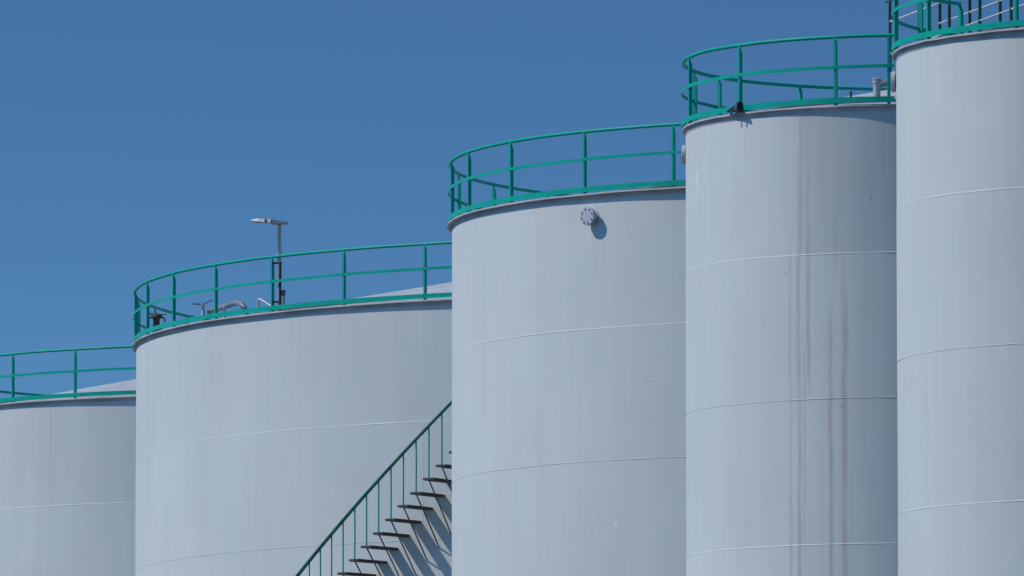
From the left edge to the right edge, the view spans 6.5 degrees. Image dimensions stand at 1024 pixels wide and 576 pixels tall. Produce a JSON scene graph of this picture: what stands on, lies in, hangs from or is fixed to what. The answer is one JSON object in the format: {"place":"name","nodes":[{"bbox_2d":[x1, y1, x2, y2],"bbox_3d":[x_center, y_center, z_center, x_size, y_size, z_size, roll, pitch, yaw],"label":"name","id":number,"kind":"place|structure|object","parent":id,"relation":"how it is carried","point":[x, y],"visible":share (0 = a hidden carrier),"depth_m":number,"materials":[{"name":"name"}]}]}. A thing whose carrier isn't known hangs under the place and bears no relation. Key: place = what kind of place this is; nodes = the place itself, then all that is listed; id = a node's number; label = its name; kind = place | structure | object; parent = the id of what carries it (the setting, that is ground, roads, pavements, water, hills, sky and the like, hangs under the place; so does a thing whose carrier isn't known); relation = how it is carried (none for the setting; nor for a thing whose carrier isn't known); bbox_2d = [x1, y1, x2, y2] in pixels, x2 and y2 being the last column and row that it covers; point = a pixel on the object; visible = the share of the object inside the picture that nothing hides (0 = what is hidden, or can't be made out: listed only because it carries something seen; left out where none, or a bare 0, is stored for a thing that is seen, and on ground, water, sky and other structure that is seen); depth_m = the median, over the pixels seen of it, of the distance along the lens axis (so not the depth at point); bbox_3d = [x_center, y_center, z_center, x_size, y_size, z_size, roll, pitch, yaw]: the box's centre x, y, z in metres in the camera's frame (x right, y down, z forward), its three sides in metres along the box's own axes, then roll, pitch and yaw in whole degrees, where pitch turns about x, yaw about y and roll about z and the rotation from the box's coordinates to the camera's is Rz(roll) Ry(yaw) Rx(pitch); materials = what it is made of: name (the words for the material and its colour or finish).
{"place":"outdoors","nodes":[
{"label":"outdoors","id":0,"kind":"place"},
{"bbox_2d":[0,0,1023,402],"label":"sky","id":1,"kind":"structure","parent":0,"point":[141,141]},
{"label":"ground","id":2,"kind":"structure","parent":0,"visible":0},
{"bbox_2d":[0,345,135,575],"bbox_3d":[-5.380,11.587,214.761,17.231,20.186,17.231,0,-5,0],"label":"storage tank","id":3,"kind":"object","parent":2,"relation":"on","point":[67,483],"visible":0.13,"depth_m":208.41,"materials":[{"name":"metal"}]},
{"bbox_2d":[132,241,451,575],"bbox_3d":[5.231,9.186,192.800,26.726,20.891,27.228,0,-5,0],"label":"storage tank","id":4,"kind":"object","parent":2,"relation":"on","point":[307,439],"visible":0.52,"depth_m":184.44,"materials":[{"name":"metal"}]},
{"bbox_2d":[150,313,166,331],"bbox_3d":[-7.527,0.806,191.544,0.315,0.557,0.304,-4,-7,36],"label":"vent valve","id":5,"kind":"object","parent":4,"relation":"on","point":[156,317],"visible":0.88,"depth_m":191.52,"materials":[{"name":"metal"}]},
{"bbox_2d":[192,299,211,320],"bbox_3d":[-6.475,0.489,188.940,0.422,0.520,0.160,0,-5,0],"label":"wheel valve","id":6,"kind":"object","parent":4,"relation":"on","point":[203,309],"visible":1,"depth_m":188.93,"materials":[{"name":"metal"}]},
{"bbox_2d":[207,300,248,317],"bbox_3d":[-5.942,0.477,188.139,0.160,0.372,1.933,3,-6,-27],"label":"roof pipe","id":7,"kind":"object","parent":4,"relation":"on","point":[239,303],"visible":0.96,"depth_m":187.92,"materials":[{"name":"grey metal"}]},
{"bbox_2d":[257,298,269,312],"bbox_3d":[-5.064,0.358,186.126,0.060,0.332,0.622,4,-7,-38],"label":"grab bar","id":8,"kind":"object","parent":4,"relation":"attached to","point":[259,299],"visible":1,"depth_m":186.27,"materials":[{"name":"metal"}]},
{"bbox_2d":[250,218,288,310],"bbox_3d":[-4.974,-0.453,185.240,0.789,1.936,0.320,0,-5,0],"label":"lamp post","id":9,"kind":"object","parent":4,"relation":"on","point":[280,292],"visible":1,"depth_m":185.21,"materials":[{"name":"metal"}]},
{"bbox_2d":[447,122,687,575],"bbox_3d":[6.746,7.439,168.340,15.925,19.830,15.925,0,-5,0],"label":"storage tank","id":10,"kind":"object","parent":2,"relation":"on","point":[568,383],"visible":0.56,"depth_m":163.44,"materials":[{"name":"metal"}]},
{"bbox_2d":[680,33,897,575],"bbox_3d":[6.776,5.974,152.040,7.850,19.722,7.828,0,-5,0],"label":"storage tank","id":11,"kind":"object","parent":2,"relation":"on","point":[791,358],"visible":0.71,"depth_m":149.35,"materials":[{"name":"metal"}]},
{"bbox_2d":[727,102,744,114],"bbox_3d":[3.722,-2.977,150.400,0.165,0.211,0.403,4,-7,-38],"label":"floodlight","id":12,"kind":"object","parent":11,"relation":"attached to","point":[736,107],"visible":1,"depth_m":150.28,"materials":[{"name":"black metal"}]},
{"bbox_2d":[870,78,883,95],"bbox_3d":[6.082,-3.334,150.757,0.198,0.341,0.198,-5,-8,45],"label":"roof vent","id":13,"kind":"object","parent":11,"relation":"on","point":[876,82],"visible":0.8,"depth_m":150.70,"materials":[{"name":"metal"}]},
{"bbox_2d":[890,0,1023,575],"bbox_3d":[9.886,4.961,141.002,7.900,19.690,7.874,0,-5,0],"label":"storage tank","id":14,"kind":"object","parent":2,"relation":"on","point":[960,235],"visible":1,"depth_m":139.02,"materials":[{"name":"metal"}]},
{"bbox_2d":[880,0,1023,87],"bbox_3d":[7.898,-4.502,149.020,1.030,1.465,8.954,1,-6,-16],"label":"railing","id":15,"kind":"object","parent":14,"relation":"on","point":[948,21],"visible":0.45,"depth_m":151.20,"materials":[{"name":"metal"}]}
]}

